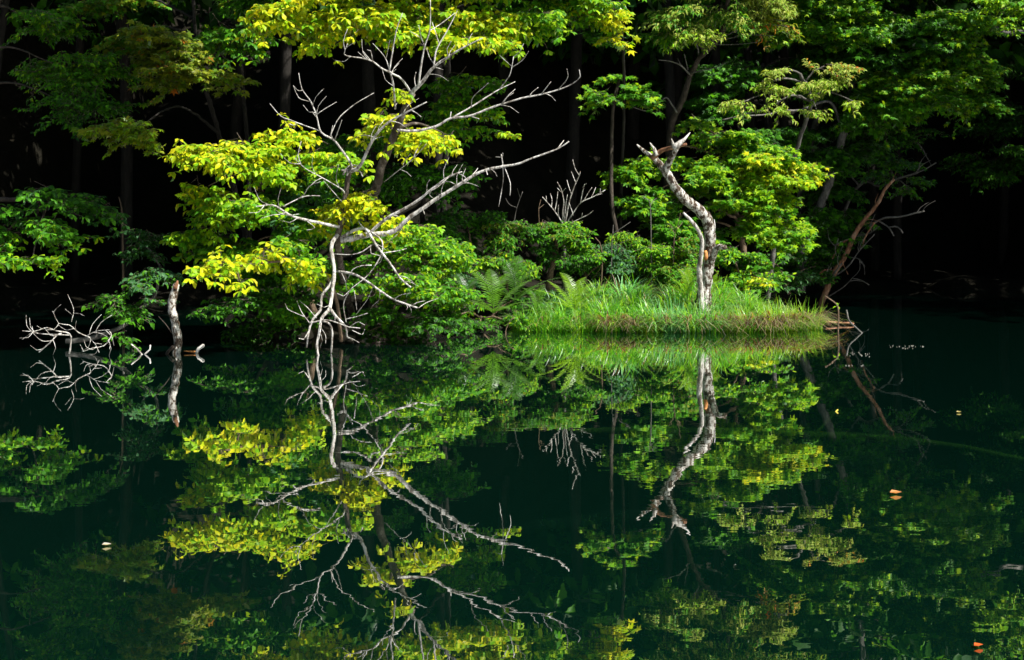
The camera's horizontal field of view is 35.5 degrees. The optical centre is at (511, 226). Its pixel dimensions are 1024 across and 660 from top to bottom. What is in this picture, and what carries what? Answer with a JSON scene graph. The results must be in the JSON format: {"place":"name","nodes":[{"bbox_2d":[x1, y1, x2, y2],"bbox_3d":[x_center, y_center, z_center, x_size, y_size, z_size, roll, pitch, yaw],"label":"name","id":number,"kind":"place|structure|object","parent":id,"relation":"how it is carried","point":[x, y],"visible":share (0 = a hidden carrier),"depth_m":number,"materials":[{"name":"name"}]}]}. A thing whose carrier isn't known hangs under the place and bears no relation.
{"place":"outdoors","nodes":[
{"label":"outdoors","id":0,"kind":"place"},
{"bbox_2d":[0,288,1023,659],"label":"water","id":1,"kind":"structure","parent":0,"point":[506,494],"depth_m":6.06,"materials":[{"name":"liquid"}]},
{"bbox_2d":[0,181,129,280],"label":"leaning chestnut","id":2,"kind":"object","parent":1,"relation":"on","point":[43,229],"visible":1,"depth_m":12.85,"materials":[{"name":"green plant"}]},
{"bbox_2d":[22,296,113,354],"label":"drowned branch","id":3,"kind":"object","parent":1,"relation":"on","point":[55,335],"visible":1,"depth_m":12.35,"materials":[{"name":"grey wood"}]},
{"bbox_2d":[118,197,124,335],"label":"dead sapling","id":4,"kind":"object","parent":1,"relation":"in","point":[123,329],"visible":0.52,"depth_m":14.59,"materials":[{"name":"grey wood"}]},
{"bbox_2d":[65,228,186,350],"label":"leaning sapling","id":5,"kind":"object","parent":1,"relation":"on","point":[154,274],"visible":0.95,"depth_m":13.22,"materials":[{"name":"green plant"}]},
{"bbox_2d":[131,344,150,353],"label":"forked twig","id":6,"kind":"object","parent":1,"relation":"on","point":[137,349],"visible":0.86,"depth_m":12.49,"materials":[{"name":"grey wood"}]},
{"bbox_2d":[158,280,182,353],"bbox_3d":[-2.678,0.752,12.576,0.102,0.653,0.175,0,0,45],"label":"lichen stump","id":7,"kind":"object","parent":1,"relation":"in","point":[176,347],"visible":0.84,"depth_m":12.57,"materials":[{"name":"grey wood"}]},
{"bbox_2d":[184,344,204,352],"bbox_3d":[-2.502,0.967,12.599,0.164,0.083,0.026,0,0,0],"label":"driftwood","id":8,"kind":"object","parent":1,"relation":"on","point":[200,347],"visible":1,"depth_m":12.59,"materials":[{"name":"grey wood"}]},
{"bbox_2d":[182,236,342,341],"bbox_3d":[-1.862,0.522,12.596,1.740,0.892,0.672,0,0,-41],"label":"yellow branch","id":9,"kind":"object","parent":1,"relation":"on","point":[303,270],"visible":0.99,"depth_m":12.49,"materials":[{"name":"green plant"}]},
{"bbox_2d":[292,67,520,310],"bbox_3d":[-0.996,-0.234,15.207,2.174,2.535,1.592,0,0,0],"label":"shaded maple","id":10,"kind":"object","parent":1,"relation":"on","point":[397,185],"visible":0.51,"depth_m":14.96,"materials":[{"name":"green plant"}]},
{"bbox_2d":[320,223,493,342],"bbox_3d":[-0.911,0.536,13.911,1.517,1.131,1.447,0,0,0],"label":"green bush","id":11,"kind":"object","parent":1,"relation":"on","point":[431,248],"visible":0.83,"depth_m":13.68,"materials":[{"name":"green plant"}]},
{"bbox_2d":[251,73,568,354],"bbox_3d":[-0.793,-0.057,13.363,2.476,2.262,2.514,0,0,0],"label":"dead tree","id":12,"kind":"object","parent":1,"relation":"in","point":[337,240],"visible":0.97,"depth_m":12.59,"materials":[{"name":"grey wood"}]},
{"bbox_2d":[368,316,514,340],"bbox_3d":[-0.521,0.913,14.258,1.686,0.314,0.320,0,0,-43],"label":"waterside debris","id":13,"kind":"object","parent":1,"relation":"on","point":[417,330],"visible":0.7,"depth_m":13.80,"materials":[{"name":"wood"}]},
{"bbox_2d":[825,296,839,331],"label":"twig","id":14,"kind":"object","parent":1,"relation":"on","point":[837,306],"visible":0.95,"depth_m":15.20,"materials":[{"name":"grey plant"}]},
{"bbox_2d":[812,155,932,304],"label":"leaning dead tree","id":15,"kind":"object","parent":1,"relation":"in","point":[826,289],"visible":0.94,"depth_m":20.21,"materials":[{"name":"brown wood"}]},
{"bbox_2d":[0,0,1023,334],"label":"ground","id":16,"kind":"structure","parent":0,"point":[950,238],"depth_m":25.05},
{"bbox_2d":[0,0,144,140],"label":"overhanging tree","id":17,"kind":"object","parent":16,"relation":"on","point":[96,70],"visible":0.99,"depth_m":14.10,"materials":[{"name":"green plant"}]},
{"bbox_2d":[69,0,216,281],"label":"forest tree","id":18,"kind":"object","parent":16,"relation":"on","point":[145,15],"visible":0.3,"depth_m":22.98,"materials":[{"name":"green plant"}]},
{"bbox_2d":[60,0,261,315],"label":"turning maple","id":19,"kind":"object","parent":16,"relation":"on","point":[161,53],"visible":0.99,"depth_m":13.74,"materials":[{"name":"green plant"}]},
{"bbox_2d":[0,0,386,74],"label":"forest tree","id":20,"kind":"object","parent":16,"relation":"on","point":[4,12],"visible":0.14,"depth_m":18.78,"materials":[{"name":"green plant"}]},
{"bbox_2d":[94,0,304,110],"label":"forest tree","id":21,"kind":"object","parent":16,"relation":"on","point":[101,26],"visible":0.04,"depth_m":26.61,"materials":[{"name":"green plant"}]},
{"bbox_2d":[0,0,479,276],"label":"forest tree","id":22,"kind":"object","parent":16,"relation":"on","point":[236,119],"visible":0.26,"depth_m":23.52,"materials":[{"name":"brown plant"}]},
{"bbox_2d":[188,0,314,318],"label":"young oak","id":23,"kind":"object","parent":16,"relation":"on","point":[219,40],"visible":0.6,"depth_m":14.38,"materials":[{"name":"green plant"}]},
{"bbox_2d":[116,0,389,291],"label":"forest tree","id":24,"kind":"object","parent":16,"relation":"on","point":[126,197],"visible":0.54,"depth_m":21.55,"materials":[{"name":"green plant"}]},
{"bbox_2d":[158,112,375,335],"bbox_3d":[-2.138,0.049,13.556,1.706,2.024,1.608,0,0,-27],"label":"yellow topped oak","id":25,"kind":"object","parent":16,"relation":"on","point":[258,163],"visible":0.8,"depth_m":13.30,"materials":[{"name":"green plant"}]},
{"bbox_2d":[186,255,373,340],"bbox_3d":[-1.940,0.674,13.933,1.501,0.848,1.667,0,0,0],"label":"understory bush","id":26,"kind":"object","parent":16,"relation":"on","point":[283,318],"visible":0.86,"depth_m":13.61,"materials":[{"name":"green plant"}]},
{"bbox_2d":[271,14,290,246],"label":"forest tree","id":27,"kind":"object","parent":16,"relation":"on","point":[285,92],"visible":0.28,"depth_m":19.36,"materials":[{"name":"brown plant"}]},
{"bbox_2d":[361,28,375,176],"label":"forest tree","id":28,"kind":"object","parent":16,"relation":"on","point":[369,102],"visible":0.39,"depth_m":21.33,"materials":[{"name":"brown plant"}]},
{"bbox_2d":[231,0,629,305],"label":"canopy oak","id":29,"kind":"object","parent":16,"relation":"on","point":[541,19],"visible":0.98,"depth_m":13.83,"materials":[{"name":"green plant"}]},
{"bbox_2d":[417,0,443,215],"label":"forest tree","id":30,"kind":"object","parent":16,"relation":"on","point":[436,97],"visible":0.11,"depth_m":20.14,"materials":[{"name":"brown plant"}]},
{"bbox_2d":[308,0,580,324],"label":"half dead oak","id":31,"kind":"object","parent":16,"relation":"on","point":[369,204],"visible":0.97,"depth_m":12.72,"materials":[{"name":"yellow plant"}]},
{"bbox_2d":[439,210,508,291],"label":"shrub","id":32,"kind":"object","parent":16,"relation":"on","point":[490,217],"visible":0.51,"depth_m":15.86,"materials":[{"name":"green plant"}]},
{"bbox_2d":[454,274,504,306],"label":"fern","id":33,"kind":"object","parent":16,"relation":"on","point":[470,287],"visible":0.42,"depth_m":14.86,"materials":[{"name":"green plant"}]},
{"bbox_2d":[417,288,559,337],"bbox_3d":[-0.096,0.827,15.235,0.716,0.417,2.037,0,0,34],"label":"shrub","id":34,"kind":"object","parent":16,"relation":"on","point":[480,322],"visible":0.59,"depth_m":15.16,"materials":[{"name":"green plant"}]},
{"bbox_2d":[498,9,509,113],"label":"forest tree","id":35,"kind":"object","parent":16,"relation":"on","point":[503,72],"visible":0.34,"depth_m":23.54,"materials":[{"name":"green plant"}]},
{"bbox_2d":[468,221,542,298],"bbox_3d":[-0.083,0.332,15.825,0.780,0.778,0.913,0,0,0],"label":"shrub","id":36,"kind":"object","parent":16,"relation":"on","point":[504,239],"visible":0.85,"depth_m":15.79,"materials":[{"name":"green plant"}]},
{"bbox_2d":[538,272,612,315],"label":"fern","id":37,"kind":"object","parent":16,"relation":"on","point":[575,296],"visible":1,"depth_m":15.02,"materials":[{"name":"green plant"}]},
{"bbox_2d":[545,0,646,244],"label":"yellow maple","id":38,"kind":"object","parent":16,"relation":"on","point":[613,19],"visible":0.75,"depth_m":14.87,"materials":[{"name":"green plant"}]},
{"bbox_2d":[576,73,666,233],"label":"slender tree","id":39,"kind":"object","parent":16,"relation":"on","point":[647,98],"visible":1,"depth_m":16.92,"materials":[{"name":"green plant"}]},
{"bbox_2d":[592,230,672,285],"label":"shrub","id":40,"kind":"object","parent":16,"relation":"on","point":[621,236],"visible":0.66,"depth_m":16.52,"materials":[{"name":"green plant"}]},
{"bbox_2d":[642,196,656,282],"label":"bare sapling","id":41,"kind":"object","parent":16,"relation":"on","point":[650,231],"visible":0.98,"depth_m":16.27,"materials":[{"name":"grey plant"}]},
{"bbox_2d":[465,0,889,221],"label":"forest tree","id":42,"kind":"object","parent":16,"relation":"on","point":[573,148],"visible":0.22,"depth_m":22.33,"materials":[{"name":"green plant"}]},
{"bbox_2d":[673,3,686,215],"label":"forest tree","id":43,"kind":"object","parent":16,"relation":"on","point":[678,73],"visible":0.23,"depth_m":23.75,"materials":[{"name":"brown plant"}]},
{"bbox_2d":[627,0,739,139],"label":"forest tree","id":44,"kind":"object","parent":16,"relation":"on","point":[633,117],"visible":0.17,"depth_m":25.12,"materials":[{"name":"brown plant"}]},
{"bbox_2d":[505,0,885,280],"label":"forest tree","id":45,"kind":"object","parent":16,"relation":"on","point":[639,19],"visible":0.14,"depth_m":22.54,"materials":[{"name":"green plant"}]},
{"bbox_2d":[624,0,805,289],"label":"crooked thin tree","id":46,"kind":"object","parent":16,"relation":"on","point":[738,19],"visible":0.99,"depth_m":17.01,"materials":[{"name":"green plant"}]},
{"bbox_2d":[594,114,836,300],"bbox_3d":[2.191,-0.215,17.692,2.755,2.126,1.541,0,0,-25],"label":"bright maple","id":47,"kind":"object","parent":16,"relation":"on","point":[750,191],"visible":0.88,"depth_m":17.49,"materials":[{"name":"green plant"}]},
{"bbox_2d":[452,0,999,253],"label":"forest tree","id":48,"kind":"object","parent":16,"relation":"on","point":[562,49],"visible":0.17,"depth_m":24.60,"materials":[{"name":"green plant"}]},
{"bbox_2d":[688,3,788,269],"bbox_3d":[4.204,-4.433,24.573,10.814,10.802,11.215,0,0,0],"label":"forest tree","id":49,"kind":"object","parent":16,"relation":"on","point":[783,119],"visible":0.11,"depth_m":24.54,"materials":[{"name":"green plant"}]},
{"bbox_2d":[621,0,867,215],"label":"forest tree","id":50,"kind":"object","parent":16,"relation":"on","point":[669,81],"visible":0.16,"depth_m":21.55,"materials":[{"name":"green plant"}]},
{"bbox_2d":[615,0,902,279],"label":"forest tree","id":51,"kind":"object","parent":16,"relation":"on","point":[897,248],"visible":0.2,"depth_m":26.14,"materials":[{"name":"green plant"}]},
{"bbox_2d":[565,0,983,258],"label":"forest tree","id":52,"kind":"object","parent":16,"relation":"on","point":[654,68],"visible":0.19,"depth_m":25.52,"materials":[{"name":"green plant"}]},
{"bbox_2d":[682,46,880,298],"bbox_3d":[3.474,-0.692,20.274,2.747,3.295,1.452,0,0,-24],"label":"backdrop maple","id":53,"kind":"object","parent":16,"relation":"on","point":[738,75],"visible":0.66,"depth_m":20.21,"materials":[{"name":"green plant"}]},
{"bbox_2d":[716,58,866,298],"bbox_3d":[3.255,-0.537,18.309,1.474,2.835,1.747,0,0,32],"label":"pale leaved tree","id":54,"kind":"object","parent":16,"relation":"on","point":[825,85],"visible":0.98,"depth_m":18.17,"materials":[{"name":"green plant"}]},
{"bbox_2d":[688,0,899,94],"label":"forest tree","id":55,"kind":"object","parent":16,"relation":"on","point":[694,59],"visible":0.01,"depth_m":29.94,"materials":[{"name":"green plant"}]},
{"bbox_2d":[756,251,840,295],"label":"shrub","id":56,"kind":"object","parent":16,"relation":"on","point":[805,278],"visible":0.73,"depth_m":20.00,"materials":[{"name":"green plant"}]},
{"bbox_2d":[683,0,1000,213],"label":"forest tree","id":57,"kind":"object","parent":16,"relation":"on","point":[798,106],"visible":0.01,"depth_m":30.94,"materials":[{"name":"green plant"}]},
{"bbox_2d":[757,94,937,295],"bbox_3d":[4.422,-1.666,21.869,2.525,5.198,3.055,0,0,0],"label":"twin trunk tree","id":58,"kind":"object","parent":16,"relation":"on","point":[827,133],"visible":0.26,"depth_m":20.98,"materials":[{"name":"green plant"}]},
{"bbox_2d":[681,0,1023,205],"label":"forest tree","id":59,"kind":"object","parent":16,"relation":"on","point":[958,6],"visible":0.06,"depth_m":26.25,"materials":[{"name":"green plant"}]},
{"bbox_2d":[722,0,1014,292],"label":"grey trunk maple","id":60,"kind":"object","parent":16,"relation":"on","point":[916,71],"visible":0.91,"depth_m":19.82,"materials":[{"name":"green plant"}]},
{"bbox_2d":[722,0,1023,219],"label":"forest tree","id":61,"kind":"object","parent":16,"relation":"on","point":[917,156],"visible":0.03,"depth_m":30.93,"materials":[{"name":"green plant"}]},
{"bbox_2d":[806,127,949,287],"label":"tree","id":62,"kind":"object","parent":16,"relation":"on","point":[881,173],"visible":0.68,"depth_m":20.78,"materials":[{"name":"green plant"}]},
{"bbox_2d":[792,0,1023,270],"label":"forest tree","id":63,"kind":"object","parent":16,"relation":"on","point":[873,249],"visible":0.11,"depth_m":27.31,"materials":[{"name":"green plant"}]},
{"bbox_2d":[793,2,1022,267],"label":"forest tree","id":64,"kind":"object","parent":16,"relation":"on","point":[1004,218],"visible":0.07,"depth_m":27.93,"materials":[{"name":"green plant"}]},
{"bbox_2d":[936,50,1023,195],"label":"dark right tree","id":65,"kind":"object","parent":16,"relation":"on","point":[1006,170],"visible":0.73,"depth_m":24.47,"materials":[{"name":"green plant"}]},
{"bbox_2d":[970,0,1023,39],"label":"tree foliage","id":66,"kind":"object","parent":16,"relation":"on","point":[1015,8],"visible":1,"depth_m":18.50,"materials":[{"name":"green plant"}]},
{"bbox_2d":[978,8,1023,35],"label":"bare bough","id":67,"kind":"object","parent":66,"relation":"attached to","point":[1006,32],"visible":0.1,"depth_m":21.48,"materials":[{"name":"grey plant"}]},
{"bbox_2d":[500,269,794,333],"bbox_3d":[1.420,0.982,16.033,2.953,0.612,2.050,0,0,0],"label":"bank","id":68,"kind":"structure","parent":0,"point":[656,295],"depth_m":15.69,"materials":[{"name":"green plant"}]},
{"bbox_2d":[449,269,537,313],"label":"fern","id":69,"kind":"object","parent":68,"relation":"on","point":[492,301],"visible":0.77,"depth_m":15.12,"materials":[{"name":"green plant"}]},
{"bbox_2d":[502,188,522,286],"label":"bare sapling","id":70,"kind":"object","parent":68,"relation":"on","point":[515,214],"visible":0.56,"depth_m":16.24,"materials":[{"name":"grey plant"}]},
{"bbox_2d":[477,254,556,301],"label":"fern","id":71,"kind":"object","parent":68,"relation":"on","point":[515,281],"visible":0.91,"depth_m":15.52,"materials":[{"name":"green plant"}]},
{"bbox_2d":[489,303,557,331],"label":"sedge tuft","id":72,"kind":"object","parent":68,"relation":"on","point":[523,330],"visible":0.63,"depth_m":15.16,"materials":[{"name":"green plant"}]},
{"bbox_2d":[505,285,558,313],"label":"fern","id":73,"kind":"object","parent":68,"relation":"on","point":[535,303],"visible":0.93,"depth_m":15.41,"materials":[{"name":"green plant"}]},
{"bbox_2d":[538,200,542,287],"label":"bare sapling","id":74,"kind":"object","parent":68,"relation":"on","point":[539,244],"visible":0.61,"depth_m":16.28,"materials":[{"name":"grey wood"}]},
{"bbox_2d":[507,304,578,331],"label":"sedge tuft","id":75,"kind":"object","parent":68,"relation":"on","point":[546,326],"visible":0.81,"depth_m":15.12,"materials":[{"name":"green plant"}]},
{"bbox_2d":[491,219,614,290],"bbox_3d":[0.416,0.296,16.134,1.261,0.749,0.644,0,0,0],"label":"shrub","id":76,"kind":"object","parent":68,"relation":"on","point":[562,232],"visible":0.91,"depth_m":16.10,"materials":[{"name":"green plant"}]},
{"bbox_2d":[542,162,604,291],"bbox_3d":[0.632,-0.003,16.418,0.648,1.366,0.471,0,0,0],"label":"bare shrub","id":77,"kind":"object","parent":68,"relation":"on","point":[564,218],"visible":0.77,"depth_m":16.43,"materials":[{"name":"grey plant"}]},
{"bbox_2d":[556,310,607,331],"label":"sedge tuft","id":78,"kind":"object","parent":68,"relation":"on","point":[585,327],"visible":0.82,"depth_m":15.09,"materials":[{"name":"green plant"}]},
{"bbox_2d":[553,244,637,291],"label":"shrub","id":79,"kind":"object","parent":68,"relation":"on","point":[582,266],"visible":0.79,"depth_m":16.40,"materials":[{"name":"green plant"}]},
{"bbox_2d":[590,237,602,285],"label":"bare sapling","id":80,"kind":"object","parent":68,"relation":"on","point":[601,267],"visible":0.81,"depth_m":16.26,"materials":[{"name":"grey wood"}]},
{"bbox_2d":[557,295,662,335],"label":"sedge tuft","id":81,"kind":"object","parent":68,"relation":"on","point":[608,323],"visible":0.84,"depth_m":15.09,"materials":[{"name":"green plant"}]},
{"bbox_2d":[611,222,639,284],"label":"bare sapling","id":82,"kind":"object","parent":68,"relation":"on","point":[611,248],"visible":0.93,"depth_m":16.27,"materials":[{"name":"grey plant"}]},
{"bbox_2d":[590,301,668,331],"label":"sedge tuft","id":83,"kind":"object","parent":68,"relation":"on","point":[629,329],"visible":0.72,"depth_m":15.07,"materials":[{"name":"green plant"}]},
{"bbox_2d":[626,316,661,332],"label":"sedge tuft","id":84,"kind":"object","parent":68,"relation":"on","point":[646,327],"visible":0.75,"depth_m":15.06,"materials":[{"name":"green plant"}]},
{"bbox_2d":[626,295,713,332],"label":"sedge tuft","id":85,"kind":"object","parent":68,"relation":"on","point":[670,329],"visible":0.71,"depth_m":15.05,"materials":[{"name":"green plant"}]},
{"bbox_2d":[624,234,718,294],"bbox_3d":[1.644,0.430,16.377,0.939,0.705,0.824,0,0,17],"label":"shrub","id":86,"kind":"object","parent":68,"relation":"on","point":[684,257],"visible":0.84,"depth_m":16.28,"materials":[{"name":"green plant"}]},
{"bbox_2d":[670,213,682,286],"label":"bare sapling","id":87,"kind":"object","parent":68,"relation":"on","point":[674,239],"visible":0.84,"depth_m":16.27,"materials":[{"name":"grey wood"}]},
{"bbox_2d":[636,132,726,316],"bbox_3d":[1.704,0.021,15.243,0.971,1.800,0.531,0,0,-43],"label":"broken snag","id":88,"kind":"object","parent":68,"relation":"on","point":[709,246],"visible":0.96,"depth_m":15.30,"materials":[{"name":"grey plant"}]},
{"bbox_2d":[667,267,696,295],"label":"fern","id":89,"kind":"object","parent":68,"relation":"on","point":[689,279],"visible":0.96,"depth_m":15.46,"materials":[{"name":"green plant"}]},
{"bbox_2d":[654,296,752,332],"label":"sedge tuft","id":90,"kind":"object","parent":68,"relation":"on","point":[696,328],"visible":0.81,"depth_m":14.99,"materials":[{"name":"green plant"}]},
{"bbox_2d":[670,301,754,335],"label":"sedge tuft","id":91,"kind":"object","parent":68,"relation":"on","point":[713,329],"visible":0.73,"depth_m":14.99,"materials":[{"name":"green plant"}]},
{"bbox_2d":[711,273,731,293],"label":"fern","id":92,"kind":"object","parent":68,"relation":"on","point":[715,287],"visible":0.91,"depth_m":15.70,"materials":[{"name":"green plant"}]},
{"bbox_2d":[700,305,753,332],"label":"sedge tuft","id":93,"kind":"object","parent":68,"relation":"on","point":[727,329],"visible":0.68,"depth_m":15.04,"materials":[{"name":"green plant"}]},
{"bbox_2d":[704,299,789,333],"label":"sedge tuft","id":94,"kind":"object","parent":68,"relation":"on","point":[754,322],"visible":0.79,"depth_m":15.03,"materials":[{"name":"green plant"}]},
{"bbox_2d":[712,245,795,297],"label":"shrub","id":95,"kind":"object","parent":68,"relation":"on","point":[732,254],"visible":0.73,"depth_m":16.53,"materials":[{"name":"green plant"}]},
{"bbox_2d":[727,297,835,334],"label":"sedge tuft","id":96,"kind":"object","parent":68,"relation":"on","point":[783,327],"visible":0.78,"depth_m":15.10,"materials":[{"name":"green plant"}]},
{"bbox_2d":[762,297,842,332],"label":"sedge tuft","id":97,"kind":"object","parent":68,"relation":"on","point":[799,327],"visible":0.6,"depth_m":15.25,"materials":[{"name":"green plant"}]},
{"bbox_2d":[779,294,844,329],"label":"sedge tuft","id":98,"kind":"object","parent":68,"relation":"on","point":[816,323],"visible":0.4,"depth_m":15.50,"materials":[{"name":"green plant"}]}
]}

